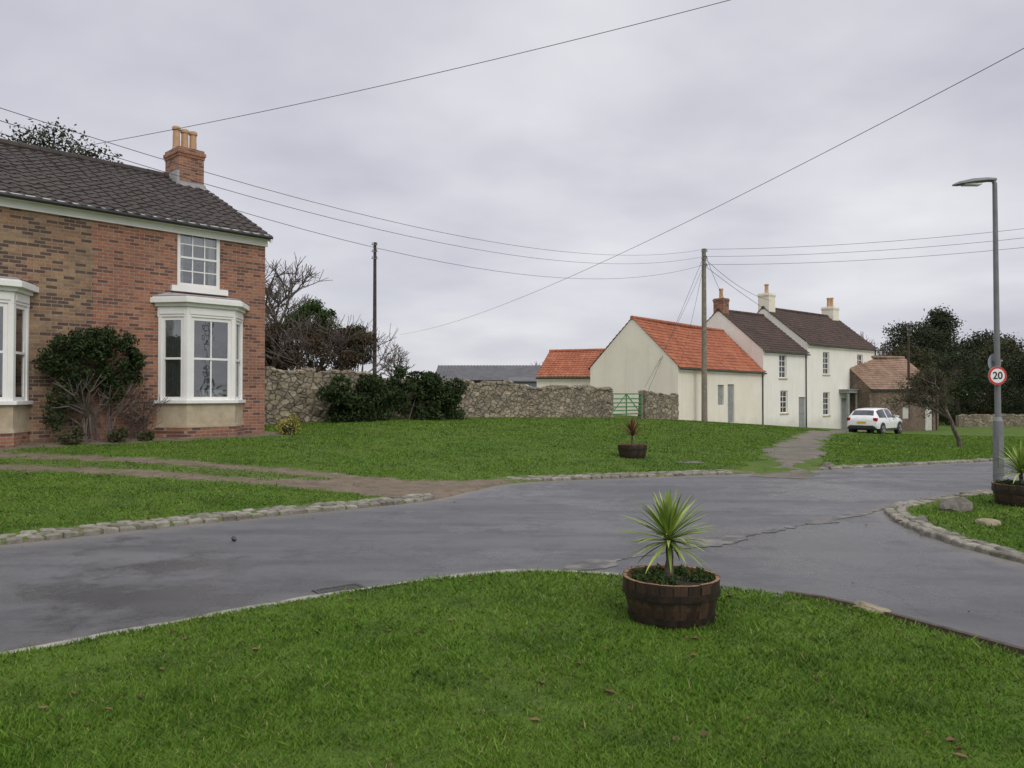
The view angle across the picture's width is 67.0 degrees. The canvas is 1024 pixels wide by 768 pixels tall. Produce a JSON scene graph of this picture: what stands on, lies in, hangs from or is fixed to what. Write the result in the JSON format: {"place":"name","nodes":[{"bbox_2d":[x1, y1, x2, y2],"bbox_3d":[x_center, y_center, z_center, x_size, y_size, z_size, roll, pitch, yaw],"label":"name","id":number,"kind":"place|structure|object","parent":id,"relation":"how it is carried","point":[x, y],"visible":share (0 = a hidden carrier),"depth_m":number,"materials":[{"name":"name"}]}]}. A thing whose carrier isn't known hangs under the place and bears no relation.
{"place":"outdoors","nodes":[
{"label":"outdoors","id":0,"kind":"place"},
{"bbox_2d":[0,460,1023,657],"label":"road","id":1,"kind":"structure","parent":0,"point":[56,590],"depth_m":7.90,"materials":[{"name":"grey asphalt"}]},
{"bbox_2d":[0,569,617,653],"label":"concrete edging","id":2,"kind":"object","parent":1,"relation":"on","point":[206,615],"visible":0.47,"depth_m":5.81,"materials":[{"name":"grey concrete"}]},
{"bbox_2d":[312,583,369,596],"bbox_3d":[-1.400,1.688,6.337,0.400,0.008,0.260,1,-1,-37],"label":"drain grate","id":3,"kind":"object","parent":1,"relation":"on","point":[337,588],"visible":0.66,"depth_m":6.38,"materials":[{"name":"metal"}]},
{"bbox_2d":[564,508,884,569],"bbox_3d":[2.999,1.728,9.076,6.400,0.009,0.411,1,-1,-39],"label":"road joint","id":4,"kind":"object","parent":1,"relation":"on","point":[590,564],"visible":0.88,"depth_m":8.39,"materials":[{"name":"grey asphalt"}]},
{"bbox_2d":[822,462,834,467],"bbox_3d":[6.891,1.802,16.871,0.316,0.190,0.190,0,-1,-17],"label":"rock","id":5,"kind":"object","parent":1,"relation":"on","point":[827,464],"visible":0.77,"depth_m":16.82,"materials":[{"name":"grey stone"}]},
{"bbox_2d":[854,601,890,614],"bbox_3d":[2.613,1.645,5.635,0.144,0.087,0.283,0,-1,-18],"label":"rock","id":6,"kind":"object","parent":1,"relation":"on","point":[865,605],"visible":0.68,"depth_m":5.60,"materials":[{"name":"beige stone"}]},
{"bbox_2d":[818,457,1015,469],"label":"sett kerb","id":7,"kind":"structure","parent":1,"relation":"on","point":[836,467],"depth_m":17.91,"materials":[{"name":"stone"}]},
{"bbox_2d":[914,515,927,522],"bbox_3d":[5.032,1.686,9.515,0.169,0.127,0.206,0,-1,7],"label":"rock","id":8,"kind":"object","parent":1,"relation":"on","point":[921,517],"visible":0.58,"depth_m":9.51,"materials":[{"name":"grey stone"}]},
{"bbox_2d":[0,410,1023,767],"bbox_3d":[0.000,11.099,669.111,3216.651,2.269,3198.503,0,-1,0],"label":"ground","id":9,"kind":"structure","parent":0,"point":[386,486],"depth_m":4.91,"materials":[{"name":"green plant"}]},
{"bbox_2d":[0,432,29,447],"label":"bay plinth","id":10,"kind":"structure","parent":9,"relation":"on","point":[11,439],"depth_m":15.33,"materials":[{"name":"red brick"}]},
{"bbox_2d":[0,405,29,433],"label":"bay panel","id":11,"kind":"object","parent":10,"relation":"on","point":[14,418],"visible":1,"depth_m":15.41,"materials":[{"name":"beige paint"}]},
{"bbox_2d":[0,277,38,404],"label":"bay joinery","id":12,"kind":"object","parent":9,"relation":"on","point":[13,292],"visible":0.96,"depth_m":15.36,"materials":[{"name":"white wood"}]},
{"bbox_2d":[0,206,93,441],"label":"brown walls","id":13,"kind":"structure","parent":9,"relation":"on","point":[50,256],"depth_m":16.37,"materials":[{"name":"brick"}]},
{"bbox_2d":[0,234,240,400],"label":"window frames","id":14,"kind":"structure","parent":13,"relation":"attached to","point":[23,352],"depth_m":18.05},
{"bbox_2d":[0,239,226,396],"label":"interior","id":15,"kind":"object","parent":14,"relation":"attached to","point":[202,350],"visible":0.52,"depth_m":18.90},
{"bbox_2d":[1,234,236,396],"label":"curtains","id":16,"kind":"object","parent":14,"relation":"attached to","point":[173,335],"visible":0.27,"depth_m":18.21,"materials":[{"name":"fabric"}]},
{"bbox_2d":[170,285,227,295],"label":"stone sills","id":17,"kind":"structure","parent":14,"relation":"attached to","point":[190,289],"depth_m":18.65,"materials":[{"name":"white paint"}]},
{"bbox_2d":[236,324,238,396],"bbox_3d":[-9.285,-1.703,16.572,0.606,4.040,7.527,-1,-1,43],"label":"window glass","id":18,"kind":"object","parent":14,"relation":"in","point":[237,343],"visible":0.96,"depth_m":19.23,"materials":[{"name":"grey glass"}]},
{"bbox_2d":[0,144,271,235],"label":"roof","id":19,"kind":"structure","parent":13,"relation":"on","point":[38,174],"depth_m":18.98,"materials":[{"name":"grey tile"}]},
{"bbox_2d":[0,138,168,177],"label":"ridge tiles","id":20,"kind":"object","parent":19,"relation":"on","point":[19,145],"visible":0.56,"depth_m":20.39,"materials":[{"name":"grey tile"}]},
{"bbox_2d":[0,191,272,246],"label":"fascia","id":21,"kind":"structure","parent":19,"relation":"attached to","point":[83,214],"depth_m":17.46,"materials":[{"name":"white paint"}]},
{"bbox_2d":[0,191,272,239],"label":"gutter","id":22,"kind":"object","parent":19,"relation":"attached to","point":[79,206],"visible":1,"depth_m":17.29,"materials":[{"name":"black plastic"}]},
{"bbox_2d":[163,146,205,184],"bbox_3d":[-9.516,-5.913,22.462,0.990,1.660,0.820,-1,-1,43],"label":"chimney stack","id":23,"kind":"object","parent":19,"relation":"on","point":[189,157],"visible":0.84,"depth_m":22.16,"materials":[{"name":"red brick"}]},
{"bbox_2d":[172,126,196,149],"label":"chimney pots","id":24,"kind":"object","parent":23,"relation":"on","point":[185,133],"visible":0.8,"depth_m":22.39,"materials":[{"name":"ceramic"}]},
{"bbox_2d":[168,170,205,189],"bbox_3d":[-9.529,-5.748,22.431,1.020,0.570,0.830,-1,-1,43],"label":"flashing","id":25,"kind":"object","parent":23,"relation":"attached to","point":[174,177],"visible":0.36,"depth_m":21.98,"materials":[{"name":"grey metal"}]},
{"bbox_2d":[1,117,122,162],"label":"conifer tree","id":26,"kind":"object","parent":9,"relation":"on","point":[54,144],"visible":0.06,"depth_m":35.08,"materials":[{"name":"green plant"}]},
{"bbox_2d":[54,425,86,444],"bbox_3d":[-9.126,1.083,15.939,0.552,0.460,0.608,0,-1,0],"label":"garden plant","id":27,"kind":"object","parent":9,"relation":"on","point":[72,438],"visible":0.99,"depth_m":15.91,"materials":[{"name":"green plant"}]},
{"bbox_2d":[29,324,150,441],"bbox_3d":[-9.007,0.059,16.616,1.560,2.772,2.434,-1,-1,43],"label":"shrub","id":28,"kind":"object","parent":9,"relation":"on","point":[95,346],"visible":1,"depth_m":16.45,"materials":[{"name":"green plant"}]},
{"bbox_2d":[102,425,131,442],"bbox_3d":[-8.501,1.098,16.636,0.496,0.441,0.521,0,-1,0],"label":"garden plant","id":29,"kind":"object","parent":9,"relation":"on","point":[118,434],"visible":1,"depth_m":16.59,"materials":[{"name":"green plant"}]},
{"bbox_2d":[110,377,169,438],"bbox_3d":[-8.533,0.530,17.517,1.284,1.744,1.237,0,-1,18],"label":"climbing rose","id":30,"kind":"object","parent":9,"relation":"on","point":[141,415],"visible":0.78,"depth_m":17.47,"materials":[{"name":"green plant"}]},
{"bbox_2d":[136,429,154,440],"bbox_3d":[-8.082,1.169,17.060,0.371,0.338,0.362,0,-1,0],"label":"garden plant","id":31,"kind":"object","parent":9,"relation":"on","point":[147,436],"visible":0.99,"depth_m":17.02,"materials":[{"name":"green plant"}]},
{"bbox_2d":[92,221,264,438],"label":"red walls","id":32,"kind":"structure","parent":9,"relation":"on","point":[134,269],"depth_m":17.91,"materials":[{"name":"brick"}]},
{"bbox_2d":[156,425,242,437],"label":"bay plinth","id":33,"kind":"structure","parent":9,"relation":"on","point":[199,432],"depth_m":18.09,"materials":[{"name":"red brick"}]},
{"bbox_2d":[155,403,243,427],"bbox_3d":[-7.308,0.742,18.555,0.630,0.560,2.200,-1,-1,43],"label":"bay panel","id":34,"kind":"object","parent":33,"relation":"on","point":[199,415],"visible":0.96,"depth_m":18.12,"materials":[{"name":"beige paint"}]},
{"bbox_2d":[150,295,249,403],"bbox_3d":[-7.274,-0.788,18.545,0.817,2.500,2.474,-1,-1,43],"label":"bay joinery","id":35,"kind":"object","parent":9,"relation":"on","point":[187,307],"visible":0.93,"depth_m":18.01,"materials":[{"name":"white wood"}]},
{"bbox_2d":[152,292,246,303],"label":"bay roof","id":36,"kind":"structure","parent":35,"relation":"on","point":[168,293],"depth_m":18.11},
{"bbox_2d":[0,493,434,543],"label":"sett kerb","id":37,"kind":"structure","parent":9,"relation":"on","point":[267,511],"depth_m":9.68,"materials":[{"name":"stone"}]},
{"bbox_2d":[265,321,294,368],"bbox_3d":[-9.724,-0.664,30.924,2.328,3.702,1.331,0,-1,0],"label":"ivy tree","id":38,"kind":"object","parent":9,"relation":"on","point":[270,354],"visible":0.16,"depth_m":30.79,"materials":[{"name":"green plant"}]},
{"bbox_2d":[272,412,305,434],"bbox_3d":[-5.688,1.038,19.597,0.761,0.666,0.730,1,-1,-42],"label":"garden plant","id":39,"kind":"object","parent":9,"relation":"on","point":[288,427],"visible":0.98,"depth_m":19.57,"materials":[{"name":"yellow plant"}]},
{"bbox_2d":[265,252,329,343],"bbox_3d":[-11.413,-2.796,37.521,4.665,8.085,5.762,0,-1,11],"label":"bare tree","id":40,"kind":"object","parent":9,"relation":"on","point":[269,289],"visible":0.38,"depth_m":37.29,"materials":[{"name":"brown plant"}]},
{"bbox_2d":[283,297,341,366],"bbox_3d":[-8.142,-1.212,31.828,2.595,4.820,1.600,0,-1,0],"label":"ivy tree","id":41,"kind":"object","parent":9,"relation":"on","point":[310,307],"visible":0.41,"depth_m":31.62,"materials":[{"name":"green plant"}]},
{"bbox_2d":[265,306,402,374],"bbox_3d":[-8.460,-0.945,30.961,8.324,4.334,5.251,0,-1,0],"label":"withered shrub","id":42,"kind":"object","parent":9,"relation":"on","point":[296,348],"visible":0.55,"depth_m":30.50,"materials":[{"name":"brown plant"}]},
{"bbox_2d":[325,324,375,370],"bbox_3d":[-6.691,-0.618,31.600,2.266,3.680,1.193,0,-1,21],"label":"ivy tree","id":43,"kind":"object","parent":9,"relation":"on","point":[354,341],"visible":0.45,"depth_m":31.33,"materials":[{"name":"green plant"}]},
{"bbox_2d":[264,371,452,424],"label":"courses","id":44,"kind":"object","parent":9,"relation":"on","point":[286,395],"visible":0.23,"depth_m":24.69,"materials":[{"name":"stone"}]},
{"bbox_2d":[265,366,451,383],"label":"coping stones","id":45,"kind":"object","parent":44,"relation":"on","point":[269,369],"visible":0.44,"depth_m":25.12,"materials":[{"name":"grey stone"}]},
{"bbox_2d":[371,242,377,373],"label":"utility pole","id":46,"kind":"object","parent":9,"relation":"on","point":[374,251],"visible":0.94,"depth_m":45.00,"materials":[{"name":"wood"}]},
{"bbox_2d":[315,363,469,422],"bbox_3d":[-3.958,0.574,26.524,6.359,2.612,1.595,1,-1,-43],"label":"evergreen bush","id":47,"kind":"object","parent":9,"relation":"on","point":[368,397],"visible":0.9,"depth_m":26.25,"materials":[{"name":"green plant"}]},
{"bbox_2d":[378,343,413,378],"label":"bare tree","id":48,"kind":"object","parent":9,"relation":"on","point":[401,361],"visible":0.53,"depth_m":60.76,"materials":[{"name":"brown plant"}]},
{"bbox_2d":[436,365,540,382],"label":"farm shed","id":49,"kind":"structure","parent":9,"relation":"on","point":[477,373],"depth_m":76.29,"materials":[{"name":"metal"}]},
{"bbox_2d":[0,424,988,766],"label":"fallen leaves","id":50,"kind":"object","parent":9,"relation":"on","point":[606,648],"visible":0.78,"depth_m":4.03,"materials":[{"name":"brown plant"}]},
{"bbox_2d":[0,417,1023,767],"bbox_3d":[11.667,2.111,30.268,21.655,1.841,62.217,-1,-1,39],"label":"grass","id":51,"kind":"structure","parent":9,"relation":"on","point":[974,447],"depth_m":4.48,"materials":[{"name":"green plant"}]},
{"bbox_2d":[509,377,536,386],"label":"farm shed","id":52,"kind":"structure","parent":9,"relation":"on","point":[531,381],"depth_m":66.24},
{"bbox_2d":[457,383,613,417],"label":"courses","id":53,"kind":"object","parent":9,"relation":"on","point":[496,400],"visible":0.69,"depth_m":33.03,"materials":[{"name":"stone"}]},
{"bbox_2d":[452,379,612,390],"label":"coping stones","id":54,"kind":"object","parent":53,"relation":"on","point":[525,386],"visible":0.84,"depth_m":33.09,"materials":[{"name":"grey stone"}]},
{"bbox_2d":[535,348,604,387],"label":"outbuilding","id":55,"kind":"structure","parent":9,"relation":"on","point":[568,367],"depth_m":50.26,"materials":[{"name":"orange tile"}]},
{"bbox_2d":[507,469,733,480],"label":"sett kerb","id":56,"kind":"structure","parent":9,"relation":"on","point":[623,475],"depth_m":14.99,"materials":[{"name":"stone"}]},
{"bbox_2d":[613,391,642,417],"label":"farm gate","id":57,"kind":"structure","parent":9,"relation":"on","point":[640,410],"depth_m":38.76,"materials":[{"name":"green paint"}]},
{"bbox_2d":[617,443,646,458],"bbox_3d":[2.800,1.583,17.980,0.689,0.363,0.690,0,-1,0],"label":"barrel planter","id":58,"kind":"object","parent":9,"relation":"on","point":[630,451],"visible":0.94,"depth_m":17.71,"materials":[{"name":"brown wood"}]},
{"bbox_2d":[613,417,645,445],"bbox_3d":[2.803,1.095,18.040,0.856,0.710,0.916,1,-1,-38],"label":"cordyline","id":59,"kind":"object","parent":58,"relation":"in","point":[631,428],"visible":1,"depth_m":17.95,"materials":[{"name":"red plant"}]},
{"bbox_2d":[638,392,678,419],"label":"courses","id":60,"kind":"object","parent":9,"relation":"on","point":[659,406],"visible":0.74,"depth_m":40.32,"materials":[{"name":"stone"}]},
{"bbox_2d":[638,390,678,396],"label":"coping stones","id":61,"kind":"object","parent":60,"relation":"on","point":[670,395],"visible":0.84,"depth_m":40.36,"materials":[{"name":"grey stone"}]},
{"bbox_2d":[622,564,720,630],"bbox_3d":[1.110,1.513,5.399,0.679,0.363,0.679,0,-1,0],"label":"barrel planter","id":62,"kind":"object","parent":9,"relation":"on","point":[685,604],"visible":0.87,"depth_m":5.13,"materials":[{"name":"brown wood"}]},
{"bbox_2d":[612,489,719,579],"bbox_3d":[1.114,1.050,5.416,0.751,0.655,0.697,1,-1,-38],"label":"cordyline","id":63,"kind":"object","parent":62,"relation":"in","point":[667,521],"visible":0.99,"depth_m":5.39,"materials":[{"name":"green plant"}]},
{"bbox_2d":[629,563,715,585],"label":"bedding plants","id":64,"kind":"object","parent":62,"relation":"in","point":[660,578],"visible":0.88,"depth_m":5.38,"materials":[{"name":"green plant"}]},
{"bbox_2d":[588,316,766,424],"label":"barn","id":65,"kind":"structure","parent":9,"relation":"on","point":[628,359],"depth_m":44.80,"materials":[{"name":"white paint"}]},
{"bbox_2d":[681,461,703,463],"bbox_3d":[4.000,1.802,17.376,0.500,0.100,0.400,0,-1,-17],"label":"inspection cover","id":66,"kind":"object","parent":9,"relation":"on","point":[693,462],"visible":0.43,"depth_m":17.24,"materials":[{"name":"grey metal"}]},
{"bbox_2d":[701,248,707,421],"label":"utility pole","id":67,"kind":"object","parent":9,"relation":"on","point":[704,416],"visible":0.93,"depth_m":42.93,"materials":[{"name":"wood"}]},
{"bbox_2d":[0,0,1023,389],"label":"overhead wires","id":68,"kind":"object","parent":67,"relation":"attached to","point":[508,244],"visible":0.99,"depth_m":19.40,"materials":[{"name":"black metal"}]},
{"bbox_2d":[707,284,878,428],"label":"farmhouse","id":69,"kind":"object","parent":9,"relation":"on","point":[806,378],"visible":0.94,"depth_m":55.69,"materials":[{"name":"white paint"}]},
{"bbox_2d":[779,356,785,411],"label":"window glass","id":70,"kind":"structure","parent":69,"relation":"in","point":[784,393],"depth_m":53.03,"materials":[{"name":"black glass"}]},
{"bbox_2d":[779,355,786,412],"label":"window frames","id":71,"kind":"structure","parent":69,"relation":"in","point":[781,366],"depth_m":52.95,"materials":[{"name":"white paint"}]},
{"bbox_2d":[799,397,803,426],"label":"door","id":72,"kind":"structure","parent":69,"relation":"in","point":[801,399],"depth_m":54.56,"materials":[{"name":"grey paint"}]},
{"bbox_2d":[823,353,860,413],"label":"window glass","id":73,"kind":"structure","parent":69,"relation":"in","point":[825,406],"depth_m":56.97,"materials":[{"name":"glass"}]},
{"bbox_2d":[823,352,861,414],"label":"window frames","id":74,"kind":"structure","parent":69,"relation":"in","point":[824,363],"depth_m":57.04,"materials":[{"name":"white paint"}]},
{"bbox_2d":[841,398,846,428],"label":"door","id":75,"kind":"structure","parent":69,"relation":"in","point":[843,400],"depth_m":58.64,"materials":[{"name":"grey paint"}]},
{"bbox_2d":[860,331,891,355],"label":"bare tree","id":76,"kind":"object","parent":9,"relation":"on","point":[880,349],"visible":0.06,"depth_m":79.70,"materials":[{"name":"brown plant"}]},
{"bbox_2d":[850,356,939,430],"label":"stone barn","id":77,"kind":"structure","parent":9,"relation":"on","point":[879,376],"depth_m":58.99,"materials":[{"name":"tile"}]},
{"bbox_2d":[785,590,1023,655],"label":"timber edging","id":78,"kind":"object","parent":9,"relation":"on","point":[993,642],"visible":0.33,"depth_m":5.20,"materials":[{"name":"brown wood"}]},
{"bbox_2d":[907,323,910,378],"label":"utility pole","id":79,"kind":"object","parent":9,"relation":"on","point":[908,348],"visible":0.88,"depth_m":59.98,"materials":[{"name":"wood"}]},
{"bbox_2d":[886,340,940,383],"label":"olive tree","id":80,"kind":"object","parent":9,"relation":"on","point":[915,360],"visible":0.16,"depth_m":77.36,"materials":[{"name":"green plant"}]},
{"bbox_2d":[876,319,968,412],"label":"conifer tree","id":81,"kind":"object","parent":9,"relation":"on","point":[923,334],"visible":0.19,"depth_m":82.68,"materials":[{"name":"green plant"}]},
{"bbox_2d":[880,362,965,446],"bbox_3d":[15.984,0.827,29.789,3.000,3.402,2.559,0,-1,0],"label":"young tree","id":82,"kind":"object","parent":9,"relation":"on","point":[920,383],"visible":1,"depth_m":29.83,"materials":[{"name":"green plant"}]},
{"bbox_2d":[912,303,987,417],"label":"conifer tree","id":83,"kind":"object","parent":9,"relation":"on","point":[944,318],"visible":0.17,"depth_m":86.92,"materials":[{"name":"green plant"}]},
{"bbox_2d":[884,489,1023,562],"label":"sett kerb","id":84,"kind":"structure","parent":9,"relation":"on","point":[943,534],"depth_m":8.87,"materials":[{"name":"stone"}]},
{"bbox_2d":[939,497,972,511],"bbox_3d":[5.970,1.678,10.423,0.427,0.306,0.268,0,-1,-11],"label":"rock","id":85,"kind":"object","parent":9,"relation":"on","point":[964,504],"visible":0.69,"depth_m":10.35,"materials":[{"name":"grey stone"}]},
{"bbox_2d":[921,347,991,424],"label":"conifer tree","id":86,"kind":"object","parent":9,"relation":"on","point":[963,386],"visible":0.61,"depth_m":69.03,"materials":[{"name":"green plant"}]},
{"bbox_2d":[952,177,1003,480],"bbox_3d":[8.092,-0.803,13.413,0.825,5.585,0.260,0,-1,0],"label":"street lamp","id":87,"kind":"object","parent":9,"relation":"on","point":[998,434],"visible":0.96,"depth_m":13.38,"materials":[{"name":"grey metal"}]},
{"bbox_2d":[988,354,1002,368],"bbox_3d":[8.436,-0.370,13.443,0.310,0.310,0.108,0,-1,-20],"label":"traffic sign","id":88,"kind":"object","parent":87,"relation":"attached to","point":[990,361],"visible":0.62,"depth_m":13.46,"materials":[{"name":"metal"}]},
{"bbox_2d":[988,366,1006,384],"bbox_3d":[8.359,-0.141,13.363,0.324,0.324,0.120,0,-1,-1],"label":"speed limit sign","id":89,"kind":"object","parent":87,"relation":"attached to","point":[997,375],"visible":1,"depth_m":13.31,"materials":[{"name":"metal"}]},
{"bbox_2d":[951,329,1023,410],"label":"conifer tree","id":90,"kind":"object","parent":9,"relation":"on","point":[976,342],"visible":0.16,"depth_m":88.59,"materials":[{"name":"green plant"}]},
{"bbox_2d":[975,518,1000,525],"bbox_3d":[5.725,1.688,9.264,0.284,0.139,0.267,0,-1,-29],"label":"rock","id":91,"kind":"object","parent":9,"relation":"on","point":[986,521],"visible":0.66,"depth_m":9.21,"materials":[{"name":"beige stone"}]},
{"bbox_2d":[956,415,1023,426],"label":"courses","id":92,"kind":"object","parent":9,"relation":"on","point":[987,421],"visible":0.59,"depth_m":66.03,"materials":[{"name":"stone"}]},
{"bbox_2d":[956,413,1023,416],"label":"coping stones","id":93,"kind":"object","parent":92,"relation":"on","point":[1002,414],"visible":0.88,"depth_m":66.12,"materials":[{"name":"grey stone"}]},
{"bbox_2d":[960,362,1023,414],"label":"background trees","id":94,"kind":"object","parent":9,"relation":"on","point":[979,397],"visible":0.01,"depth_m":85.85,"materials":[{"name":"green plant"}]},
{"bbox_2d":[966,332,1023,414],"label":"olive tree","id":95,"kind":"object","parent":9,"relation":"on","point":[1006,344],"visible":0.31,"depth_m":79.19,"materials":[{"name":"green plant"}]},
{"bbox_2d":[991,349,1023,414],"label":"conifer tree","id":96,"kind":"object","parent":9,"relation":"on","point":[1018,387],"visible":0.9,"depth_m":72.24,"materials":[{"name":"green plant"}]},
{"bbox_2d":[991,481,1023,507],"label":"barrel planter","id":97,"kind":"object","parent":9,"relation":"on","point":[1009,495],"visible":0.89,"depth_m":10.76,"materials":[{"name":"brown wood"}]},
{"bbox_2d":[987,441,1023,482],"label":"cordyline","id":98,"kind":"object","parent":97,"relation":"in","point":[1018,461],"visible":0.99,"depth_m":10.92,"materials":[{"name":"green plant"}]},
{"bbox_2d":[993,479,1023,485],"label":"bedding plants","id":99,"kind":"object","parent":97,"relation":"in","point":[1010,482],"visible":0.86,"depth_m":11.01,"materials":[{"name":"green plant"}]},
{"bbox_2d":[0,0,1023,390],"label":"sky","id":100,"kind":"structure","parent":0,"point":[607,143],"materials":[{"name":"grey"}]},
{"bbox_2d":[750,429,866,478],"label":"driveway","id":101,"kind":"structure","parent":0,"point":[790,452],"depth_m":21.35,"materials":[{"name":"grey gravel"}]},
{"bbox_2d":[847,408,901,433],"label":"car","id":102,"kind":"object","parent":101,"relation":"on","point":[870,419],"visible":0.97,"depth_m":45.72,"materials":[{"name":"white paint"}]}
]}

